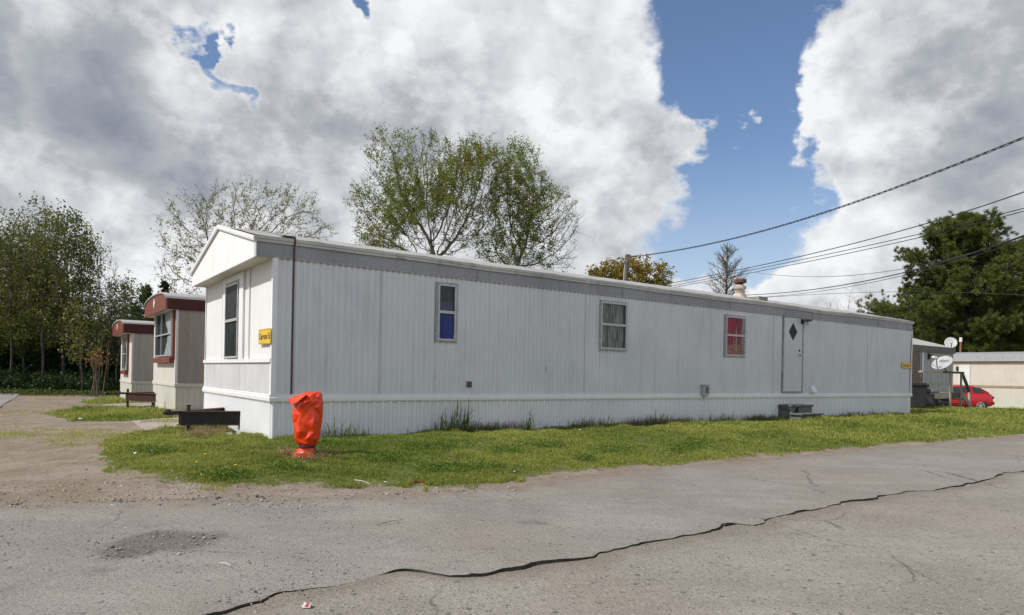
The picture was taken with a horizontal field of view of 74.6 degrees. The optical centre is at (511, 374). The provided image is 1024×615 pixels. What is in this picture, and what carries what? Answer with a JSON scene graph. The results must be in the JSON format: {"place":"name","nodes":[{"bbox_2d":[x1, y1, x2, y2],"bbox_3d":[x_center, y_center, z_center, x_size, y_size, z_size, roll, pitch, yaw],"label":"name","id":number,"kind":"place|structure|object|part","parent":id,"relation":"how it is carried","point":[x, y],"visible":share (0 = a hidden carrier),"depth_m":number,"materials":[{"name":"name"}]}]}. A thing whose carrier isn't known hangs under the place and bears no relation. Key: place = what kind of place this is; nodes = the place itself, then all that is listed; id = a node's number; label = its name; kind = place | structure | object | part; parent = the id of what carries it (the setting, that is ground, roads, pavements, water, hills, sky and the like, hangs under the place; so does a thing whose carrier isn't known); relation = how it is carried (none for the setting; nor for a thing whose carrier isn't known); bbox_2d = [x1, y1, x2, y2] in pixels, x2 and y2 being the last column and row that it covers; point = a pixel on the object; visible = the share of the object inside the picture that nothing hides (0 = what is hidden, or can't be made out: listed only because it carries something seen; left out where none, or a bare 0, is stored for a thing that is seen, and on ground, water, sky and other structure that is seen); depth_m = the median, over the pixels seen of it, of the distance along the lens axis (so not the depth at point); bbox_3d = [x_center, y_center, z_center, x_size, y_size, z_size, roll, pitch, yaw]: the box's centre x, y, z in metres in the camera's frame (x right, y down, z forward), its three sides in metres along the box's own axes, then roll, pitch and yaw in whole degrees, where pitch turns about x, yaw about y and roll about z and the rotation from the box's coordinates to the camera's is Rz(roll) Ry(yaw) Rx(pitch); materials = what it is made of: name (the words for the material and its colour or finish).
{"place":"outdoors","nodes":[
{"label":"outdoors","id":0,"kind":"place"},
{"bbox_2d":[0,394,19,407],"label":"driveway","id":1,"kind":"structure","parent":0,"point":[8,397],"depth_m":29.47,"materials":[{"name":"grey concrete"}]},
{"bbox_2d":[0,395,227,490],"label":"gravel","id":2,"kind":"structure","parent":0,"point":[71,439],"depth_m":11.09,"materials":[{"name":"grey gravel"}]},
{"bbox_2d":[103,402,151,406],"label":"path","id":3,"kind":"structure","parent":0,"point":[139,405],"depth_m":24.05,"materials":[{"name":"concrete"}]},
{"bbox_2d":[132,417,183,430],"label":"path","id":4,"kind":"structure","parent":0,"point":[151,426],"depth_m":12.44,"materials":[{"name":"concrete"}]},
{"bbox_2d":[0,436,1023,614],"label":"road","id":5,"kind":"structure","parent":0,"point":[495,529],"depth_m":5.46,"materials":[{"name":"grey asphalt"}]},
{"bbox_2d":[205,471,1023,614],"bbox_3d":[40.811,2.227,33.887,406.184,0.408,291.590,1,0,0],"label":"crack in the pavement","id":6,"kind":"object","parent":5,"relation":"on","point":[526,566],"visible":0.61,"depth_m":4.53,"materials":[{"name":"black asphalt"}]},
{"bbox_2d":[0,392,1023,502],"bbox_3d":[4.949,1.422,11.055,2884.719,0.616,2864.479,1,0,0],"label":"ground","id":7,"kind":"structure","parent":0,"point":[26,469],"depth_m":8.03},
{"bbox_2d":[0,230,30,355],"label":"ivy clad tree","id":8,"kind":"object","parent":7,"relation":"on","point":[2,350],"visible":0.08,"depth_m":41.11,"materials":[{"name":"green plant"}]},
{"bbox_2d":[0,216,31,345],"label":"woodland tree","id":9,"kind":"object","parent":7,"relation":"on","point":[2,323],"visible":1,"depth_m":35.29,"materials":[{"name":"green plant"}]},
{"bbox_2d":[0,206,57,375],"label":"woodland tree","id":10,"kind":"object","parent":7,"relation":"on","point":[16,295],"visible":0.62,"depth_m":36.97,"materials":[{"name":"green plant"}]},
{"bbox_2d":[0,223,66,375],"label":"ivy clad tree","id":11,"kind":"object","parent":7,"relation":"on","point":[25,348],"visible":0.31,"depth_m":40.47,"materials":[{"name":"green plant"}]},
{"bbox_2d":[8,253,75,364],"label":"ivy clad tree","id":12,"kind":"object","parent":7,"relation":"on","point":[48,353],"visible":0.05,"depth_m":42.78,"materials":[{"name":"green plant"}]},
{"bbox_2d":[0,191,85,383],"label":"woodland tree","id":13,"kind":"object","parent":7,"relation":"on","point":[52,267],"visible":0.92,"depth_m":35.83,"materials":[{"name":"green plant"}]},
{"bbox_2d":[0,387,119,396],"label":"grass","id":14,"kind":"structure","parent":7,"relation":"on","point":[31,390],"depth_m":32.69,"materials":[{"name":"green plant"}]},
{"bbox_2d":[0,363,120,394],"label":"undergrowth","id":15,"kind":"object","parent":7,"relation":"on","point":[17,380],"visible":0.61,"depth_m":35.02,"materials":[{"name":"green leaf"}]},
{"bbox_2d":[15,198,110,377],"bbox_3d":[-25.633,-4.446,38.454,4.746,11.176,4.378,1,0,0],"label":"ivy clad tree","id":16,"kind":"object","parent":7,"relation":"on","point":[73,221],"visible":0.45,"depth_m":38.11,"materials":[{"name":"green plant"}]},
{"bbox_2d":[0,298,143,384],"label":"forest","id":17,"kind":"object","parent":7,"relation":"on","point":[49,364],"visible":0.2,"depth_m":42.73,"materials":[{"name":"leaf"},{"name":"dark bark"}]},
{"bbox_2d":[48,295,113,393],"bbox_3d":[-22.102,-1.447,34.486,2.863,5.309,2.693,1,0,0],"label":"woodland tree","id":18,"kind":"object","parent":7,"relation":"on","point":[82,336],"visible":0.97,"depth_m":34.41,"materials":[{"name":"green plant"}]},
{"bbox_2d":[50,220,119,379],"bbox_3d":[-23.845,-3.730,37.537,3.610,9.807,3.191,1,0,0],"label":"woodland tree","id":19,"kind":"object","parent":7,"relation":"on","point":[93,246],"visible":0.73,"depth_m":37.37,"materials":[{"name":"green plant"}]},
{"bbox_2d":[79,341,113,396],"bbox_3d":[-20.047,-0.249,32.407,2.126,2.713,0.883,1,0,0],"label":"dead shrub","id":20,"kind":"object","parent":7,"relation":"on","point":[94,386],"visible":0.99,"depth_m":32.37,"materials":[{"name":"brown plant"}]},
{"bbox_2d":[70,234,126,353],"bbox_3d":[-23.889,-3.487,39.020,3.200,9.321,2.791,1,0,0],"label":"bare tree","id":21,"kind":"object","parent":7,"relation":"on","point":[99,269],"visible":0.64,"depth_m":38.97,"materials":[{"name":"green plant"}]},
{"bbox_2d":[90,297,135,379],"bbox_3d":[-22.293,-1.576,38.041,2.413,5.561,2.496,1,0,20],"label":"bare tree","id":22,"kind":"object","parent":7,"relation":"on","point":[119,340],"visible":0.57,"depth_m":37.98,"materials":[{"name":"green plant"}]},
{"bbox_2d":[83,271,144,379],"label":"bare tree","id":23,"kind":"object","parent":7,"relation":"on","point":[113,317],"visible":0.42,"depth_m":41.93,"materials":[{"name":"green plant"}]},
{"bbox_2d":[94,270,153,364],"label":"ivy clad tree","id":24,"kind":"object","parent":7,"relation":"on","point":[127,286],"visible":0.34,"depth_m":42.58,"materials":[{"name":"green plant"}]},
{"bbox_2d":[112,320,153,401],"bbox_3d":[-11.133,-0.423,33.969,15.380,3.644,4.320,1,0,-36],"label":"mobile home","id":25,"kind":"object","parent":7,"relation":"on","point":[137,349],"visible":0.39,"depth_m":28.30,"materials":[{"name":"beige"}]},
{"bbox_2d":[122,336,126,369],"bbox_3d":[-17.059,-0.922,29.613,0.078,1.445,1.571,1,0,-36],"label":"window","id":26,"kind":"structure","parent":25,"relation":"in","point":[124,339],"depth_m":29.75,"materials":[{"name":"glass"}]},
{"bbox_2d":[116,389,156,407],"bbox_3d":[-10.635,0.741,19.658,1.490,0.608,0.967,1,0,20],"label":"hitch frame","id":27,"kind":"object","parent":7,"relation":"on","point":[142,396],"visible":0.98,"depth_m":19.27,"materials":[{"name":"red metal"}]},
{"bbox_2d":[129,284,153,320],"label":"cedar tree","id":28,"kind":"object","parent":7,"relation":"on","point":[149,293],"visible":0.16,"depth_m":45.87,"materials":[{"name":"green plant"}]},
{"bbox_2d":[157,280,171,292],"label":"cedar tree","id":29,"kind":"object","parent":7,"relation":"on","point":[164,285],"visible":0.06,"depth_m":47.90,"materials":[{"name":"green plant"}]},
{"bbox_2d":[144,292,206,409],"bbox_3d":[-3.937,-0.521,25.543,17.310,3.552,4.320,1,0,-36],"label":"mobile home","id":30,"kind":"object","parent":7,"relation":"on","point":[179,352],"visible":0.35,"depth_m":19.27,"materials":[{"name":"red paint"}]},
{"bbox_2d":[155,310,172,356],"bbox_3d":[-10.578,-1.222,20.413,0.078,1.356,2.946,1,0,-36],"label":"window","id":31,"kind":"structure","parent":30,"relation":"in","point":[163,323],"depth_m":20.59,"materials":[{"name":"glass"}]},
{"bbox_2d":[162,405,240,434],"bbox_3d":[-5.151,0.763,11.191,1.182,0.490,2.398,1,0,-33],"label":"hitch frame","id":32,"kind":"object","parent":7,"relation":"on","point":[189,417],"visible":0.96,"depth_m":11.26,"materials":[{"name":"black metal"}]},
{"bbox_2d":[173,424,245,437],"bbox_3d":[-4.789,0.876,10.625,1.434,0.218,1.720,1,0,0],"label":"dry brush","id":33,"kind":"object","parent":7,"relation":"on","point":[198,431],"visible":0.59,"depth_m":10.40,"materials":[{"name":"plant"}]},
{"bbox_2d":[149,174,338,294],"bbox_3d":[-10.904,-3.449,27.460,7.541,9.585,4.752,1,0,0],"label":"budding tree","id":34,"kind":"object","parent":7,"relation":"on","point":[251,226],"visible":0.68,"depth_m":27.11,"materials":[{"name":"grey plant"}]},
{"bbox_2d":[235,443,355,463],"bbox_3d":[-2.650,0.968,8.497,1.929,0.200,2.333,1,0,0],"label":"straw","id":35,"kind":"object","parent":7,"relation":"on","point":[324,453],"visible":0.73,"depth_m":8.30,"materials":[{"name":"brown plant"}]},
{"bbox_2d":[288,392,322,458],"bbox_3d":[-2.585,0.658,8.423,0.418,0.882,0.373,1,0,0],"label":"fire hydrant","id":36,"kind":"object","parent":7,"relation":"on","point":[307,414],"visible":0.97,"depth_m":8.32,"materials":[{"name":"orange plastic"}]},
{"bbox_2d":[325,417,344,437],"bbox_3d":[-2.746,0.842,10.142,0.593,0.422,0.480,1,0,-28],"label":"weed clump","id":37,"kind":"object","parent":7,"relation":"on","point":[334,433],"visible":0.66,"depth_m":10.31,"materials":[{"name":"green plant"}]},
{"bbox_2d":[337,416,361,436],"bbox_3d":[-2.537,0.857,10.372,0.798,0.402,0.302,1,0,-39],"label":"weed clump","id":38,"kind":"object","parent":7,"relation":"on","point":[349,435],"visible":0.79,"depth_m":10.44,"materials":[{"name":"green plant"}]},
{"bbox_2d":[347,422,368,437],"bbox_3d":[-2.370,0.867,10.466,0.408,0.388,0.437,1,0,-10],"label":"weed clump","id":39,"kind":"object","parent":7,"relation":"on","point":[363,434],"visible":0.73,"depth_m":10.49,"materials":[{"name":"green plant"}]},
{"bbox_2d":[342,117,510,255],"bbox_3d":[-4.322,-5.498,32.994,8.448,13.956,6.401,1,0,0],"label":"maple tree","id":40,"kind":"object","parent":7,"relation":"on","point":[439,192],"visible":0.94,"depth_m":32.25,"materials":[{"name":"green plant"}]},
{"bbox_2d":[434,408,452,431],"bbox_3d":[-1.155,0.806,11.391,0.447,0.555,0.230,1,0,-38],"label":"weed clump","id":41,"kind":"object","parent":7,"relation":"on","point":[441,424],"visible":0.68,"depth_m":11.42,"materials":[{"name":"green plant"}]},
{"bbox_2d":[94,413,797,481],"bbox_3d":[-1.472,1.052,11.020,15.641,0.256,8.318,1,0,0],"label":"clover","id":42,"kind":"object","parent":7,"relation":"on","point":[439,464],"visible":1,"depth_m":8.61,"materials":[{"name":"green plant"}]},
{"bbox_2d":[435,398,482,432],"bbox_3d":[-0.890,0.741,11.522,0.983,0.697,0.339,1,0,-36],"label":"weed clump","id":43,"kind":"object","parent":7,"relation":"on","point":[464,423],"visible":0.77,"depth_m":11.63,"materials":[{"name":"green plant"}]},
{"bbox_2d":[470,421,498,431],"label":"weed clump","id":44,"kind":"object","parent":7,"relation":"on","point":[486,427],"visible":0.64,"depth_m":11.94,"materials":[{"name":"green plant"}]},
{"bbox_2d":[519,411,534,430],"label":"weed clump","id":45,"kind":"object","parent":7,"relation":"on","point":[529,425],"visible":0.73,"depth_m":12.52,"materials":[{"name":"green plant"}]},
{"bbox_2d":[474,131,589,271],"bbox_3d":[0.899,-5.431,34.458,6.089,13.822,4.344,1,0,0],"label":"maple tree","id":46,"kind":"object","parent":7,"relation":"on","point":[528,217],"visible":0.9,"depth_m":33.98,"materials":[{"name":"green plant"}]},
{"bbox_2d":[320,410,781,437],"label":"weeds","id":47,"kind":"object","parent":7,"relation":"on","point":[583,424],"visible":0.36,"depth_m":13.68,"materials":[{"name":"green plant"}]},
{"bbox_2d":[190,225,914,438],"bbox_3d":[3.321,-0.742,17.806,20.883,4.000,4.993,1,0,-36],"label":"mobile home","id":48,"kind":"object","parent":7,"relation":"on","point":[376,340],"visible":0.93,"depth_m":12.63,"materials":[{"name":"white metal"}]},
{"bbox_2d":[224,281,238,357],"bbox_3d":[-5.000,-0.947,11.979,0.046,1.325,0.923,1,0,-36],"label":"window","id":49,"kind":"structure","parent":48,"relation":"in","point":[231,321],"depth_m":11.99,"materials":[{"name":"glass"}]},
{"bbox_2d":[259,328,270,344],"bbox_3d":[-3.774,-0.574,10.246,0.008,0.235,0.651,1,0,-36],"label":"sign","id":50,"kind":"object","parent":48,"relation":"attached to","point":[264,336],"visible":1,"depth_m":10.21,"materials":[{"name":"yellow paint"}]},
{"bbox_2d":[435,281,457,342],"bbox_3d":[-1.139,-1.077,11.749,0.429,1.047,0.046,1,0,-36],"label":"window","id":51,"kind":"structure","parent":48,"relation":"in","point":[446,311],"depth_m":11.74,"materials":[{"name":"glass"}]},
{"bbox_2d":[598,300,627,351],"bbox_3d":[2.137,-1.010,14.102,0.810,1.045,0.046,1,0,-36],"label":"window","id":52,"kind":"structure","parent":48,"relation":"in","point":[613,319],"depth_m":14.10,"materials":[{"name":"glass"}]},
{"bbox_2d":[724,314,745,357],"bbox_3d":[5.500,-0.930,16.517,0.833,1.028,0.046,1,0,-36],"label":"window","id":53,"kind":"structure","parent":48,"relation":"in","point":[731,348],"depth_m":16.50,"materials":[{"name":"metal"}]},
{"bbox_2d":[781,315,804,392],"bbox_3d":[7.533,-0.529,17.950,0.973,2.050,0.130,1,0,-36],"label":"door","id":54,"kind":"structure","parent":48,"relation":"in","point":[792,328],"depth_m":17.94,"materials":[{"name":"white metal"}]},
{"bbox_2d":[902,363,911,367],"bbox_3d":[12.786,-0.280,21.749,0.683,0.170,0.008,1,0,-36],"label":"sign","id":55,"kind":"object","parent":48,"relation":"attached to","point":[906,365],"visible":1,"depth_m":21.75,"materials":[{"name":"yellow paint"}]},
{"bbox_2d":[559,417,601,429],"bbox_3d":[1.342,0.965,13.232,1.104,0.333,0.184,1,0,-36],"label":"weed clump","id":56,"kind":"object","parent":7,"relation":"on","point":[572,424],"visible":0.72,"depth_m":13.20,"materials":[{"name":"green plant"}]},
{"bbox_2d":[598,414,614,426],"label":"weed clump","id":57,"kind":"object","parent":7,"relation":"on","point":[607,421],"visible":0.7,"depth_m":13.62,"materials":[{"name":"green plant"}]},
{"bbox_2d":[623,254,629,280],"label":"utility pole","id":58,"kind":"object","parent":7,"relation":"on","point":[626,267],"visible":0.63,"depth_m":44.88,"materials":[{"name":"grey wood"}]},
{"bbox_2d":[630,137,1023,257],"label":"power line","id":59,"kind":"object","parent":58,"relation":"attached to","point":[961,162],"visible":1,"depth_m":22.68,"materials":[{"name":"black"}]},
{"bbox_2d":[663,191,1023,284],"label":"power line","id":60,"kind":"object","parent":58,"relation":"attached to","point":[867,239],"visible":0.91,"depth_m":23.08,"materials":[{"name":"black"}]},
{"bbox_2d":[669,208,1023,286],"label":"power line","id":61,"kind":"object","parent":58,"relation":"attached to","point":[868,245],"visible":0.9,"depth_m":23.49,"materials":[{"name":"black"}]},
{"bbox_2d":[678,211,1023,286],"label":"power line","id":62,"kind":"object","parent":58,"relation":"attached to","point":[870,248],"visible":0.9,"depth_m":23.52,"materials":[{"name":"black"}]},
{"bbox_2d":[585,253,676,286],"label":"oak tree","id":63,"kind":"object","parent":7,"relation":"on","point":[637,267],"visible":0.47,"depth_m":73.82,"materials":[{"name":"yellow plant"}]},
{"bbox_2d":[641,412,684,425],"bbox_3d":[3.205,0.950,14.546,1.215,0.433,0.380,1,0,-18],"label":"weed clump","id":64,"kind":"object","parent":7,"relation":"on","point":[667,420],"visible":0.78,"depth_m":14.59,"materials":[{"name":"green plant"}]},
{"bbox_2d":[701,243,749,294],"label":"cypress tree","id":65,"kind":"object","parent":7,"relation":"on","point":[725,266],"visible":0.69,"depth_m":59.76,"materials":[{"name":"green plant"}]},
{"bbox_2d":[778,404,823,420],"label":"concrete steps","id":66,"kind":"structure","parent":7,"relation":"on","point":[795,411],"depth_m":17.44,"materials":[{"name":"grey concrete"}]},
{"bbox_2d":[833,286,859,308],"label":"bare sapling","id":67,"kind":"object","parent":7,"relation":"on","point":[849,298],"visible":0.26,"depth_m":49.90,"materials":[{"name":"grey plant"}]},
{"bbox_2d":[849,290,873,311],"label":"bare sapling","id":68,"kind":"object","parent":7,"relation":"on","point":[862,304],"visible":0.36,"depth_m":53.00,"materials":[{"name":"green plant"}]},
{"bbox_2d":[910,383,928,407],"bbox_3d":[15.955,0.864,26.586,0.680,1.030,0.740,1,0,0],"label":"trash cart","id":69,"kind":"object","parent":7,"relation":"on","point":[919,395],"visible":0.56,"depth_m":26.30,"materials":[{"name":"grey plastic"}]},
{"bbox_2d":[912,385,939,407],"bbox_3d":[16.678,0.894,27.343,1.199,0.996,0.628,1,0,0],"label":"gas grill","id":70,"kind":"object","parent":7,"relation":"on","point":[930,399],"visible":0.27,"depth_m":27.13,"materials":[{"name":"black paint"}]},
{"bbox_2d":[925,396,932,403],"bbox_3d":[16.735,1.044,27.119,0.480,0.340,0.010,1,0,0],"label":"door","id":71,"kind":"structure","parent":70,"relation":"in","point":[929,399],"depth_m":27.11,"materials":[{"name":"grey"}]},
{"bbox_2d":[912,338,955,406],"bbox_3d":[16.494,-0.053,31.714,10.094,3.883,4.510,1,0,-36],"label":"mobile home","id":72,"kind":"object","parent":7,"relation":"on","point":[925,354],"visible":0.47,"depth_m":31.68,"materials":[{"name":"white paint"}]},
{"bbox_2d":[912,352,920,382],"bbox_3d":[18.453,-0.013,30.681,0.730,1.978,0.046,1,0,-36],"label":"door","id":73,"kind":"structure","parent":72,"relation":"in","point":[916,356],"depth_m":30.64,"materials":[{"name":"brown wood"}]},
{"bbox_2d":[944,337,956,347],"bbox_3d":[21.585,-1.542,32.941,0.497,0.559,0.527,1,0,0],"label":"satellite dish","id":74,"kind":"object","parent":72,"relation":"on","point":[950,342],"visible":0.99,"depth_m":33.06,"materials":[{"name":"grey metal"}]},
{"bbox_2d":[855,206,1023,351],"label":"pine tree","id":75,"kind":"object","parent":7,"relation":"on","point":[942,313],"visible":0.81,"depth_m":56.16,"materials":[{"name":"green plant"}]},
{"bbox_2d":[919,371,972,407],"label":"wooden deck","id":76,"kind":"structure","parent":7,"relation":"on","point":[961,395],"depth_m":28.95,"materials":[{"name":"grey wood"}]},
{"bbox_2d":[931,356,952,370],"bbox_3d":[18.331,-0.453,28.625,0.741,0.690,0.764,1,0,17],"label":"satellite dish","id":77,"kind":"object","parent":76,"relation":"on","point":[942,362],"visible":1,"depth_m":28.65,"materials":[{"name":"grey metal"}]},
{"bbox_2d":[959,337,961,351],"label":"meter pole","id":78,"kind":"object","parent":7,"relation":"on","point":[960,339],"visible":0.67,"depth_m":43.45,"materials":[{"name":"metal"}]},
{"bbox_2d":[951,385,994,407],"bbox_3d":[24.106,1.278,36.970,3.848,1.419,1.798,1,0,13],"label":"parked car","id":79,"kind":"object","parent":7,"relation":"on","point":[980,397],"visible":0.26,"depth_m":36.05,"materials":[{"name":"red paint"}]},
{"bbox_3d":[24.021,0.844,36.361,1.420,0.335,0.150,1,0,13],"label":"window","id":80,"kind":"part","parent":79,"relation":"part of","materials":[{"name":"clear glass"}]},
{"bbox_3d":[25.081,0.860,36.110,0.604,0.312,0.142,1,0,15],"label":"window","id":81,"kind":"part","parent":79,"relation":"part of","materials":[{"name":"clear glass"}]},
{"bbox_2d":[952,352,1023,408],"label":"mobile home","id":82,"kind":"object","parent":7,"relation":"on","point":[999,376],"visible":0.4,"depth_m":38.72,"materials":[{"name":"beige siding"},{"name":"grey metal roof"}]},
{"bbox_2d":[959,365,969,384],"bbox_3d":[26.918,0.437,39.976,0.044,1.940,0.576,1,0,-36],"label":"door","id":83,"kind":"structure","parent":82,"relation":"in","point":[962,368],"depth_m":39.91,"materials":[{"name":"white paint"}]},
{"bbox_2d":[972,302,1023,343],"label":"pine tree","id":84,"kind":"object","parent":7,"relation":"on","point":[1016,336],"visible":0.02,"depth_m":62.45,"materials":[{"name":"green plant"}]},
{"bbox_2d":[996,237,1023,351],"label":"pine tree","id":85,"kind":"object","parent":7,"relation":"on","point":[1004,336],"visible":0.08,"depth_m":62.69,"materials":[{"name":"green plant"}]},
{"bbox_3d":[17.275,-2.947,10.218,1.083,9.700,1.556,1,0,0],"label":"utility pole","id":86,"kind":"object","parent":7,"relation":"on","visible":0},
{"bbox_2d":[752,235,1023,294],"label":"power line","id":87,"kind":"object","parent":86,"relation":"attached to","point":[907,271],"visible":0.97,"depth_m":24.70,"materials":[{"name":"black"}]},
{"bbox_2d":[755,236,1023,276],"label":"power line","id":88,"kind":"object","parent":86,"relation":"attached to","point":[880,272],"visible":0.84,"depth_m":29.21,"materials":[{"name":"grey"}]},
{"bbox_2d":[768,239,1023,296],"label":"power line","id":89,"kind":"object","parent":86,"relation":"attached to","point":[914,272],"visible":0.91,"depth_m":24.70,"materials":[{"name":"black"}]},
{"bbox_2d":[777,292,1014,296],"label":"power line","id":90,"kind":"object","parent":86,"relation":"attached to","point":[869,292],"visible":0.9,"depth_m":45.16,"materials":[{"name":"grey"}]},
{"bbox_2d":[0,0,1023,325],"label":"sky","id":91,"kind":"structure","parent":0,"point":[674,124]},
{"bbox_2d":[39,395,1023,491],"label":"grass","id":92,"kind":"structure","parent":0,"point":[863,428],"depth_m":10.29,"materials":[{"name":"green plant"}]},
{"bbox_2d":[224,472,1023,614],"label":"road","id":93,"kind":"structure","parent":0,"point":[954,551],"depth_m":4.33,"materials":[{"name":"grey asphalt"}]},
{"bbox_2d":[302,602,311,607],"bbox_3d":[-1.104,1.242,3.619,0.045,0.017,0.048,1,0,0],"label":"litter carton","id":94,"kind":"object","parent":93,"relation":"on","point":[304,605],"visible":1,"depth_m":3.60,"materials":[{"name":"white paint"}]},
{"bbox_2d":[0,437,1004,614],"bbox_3d":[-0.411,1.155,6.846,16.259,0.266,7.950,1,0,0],"label":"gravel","id":95,"kind":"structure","parent":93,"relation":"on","point":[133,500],"depth_m":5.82,"materials":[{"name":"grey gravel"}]}
]}

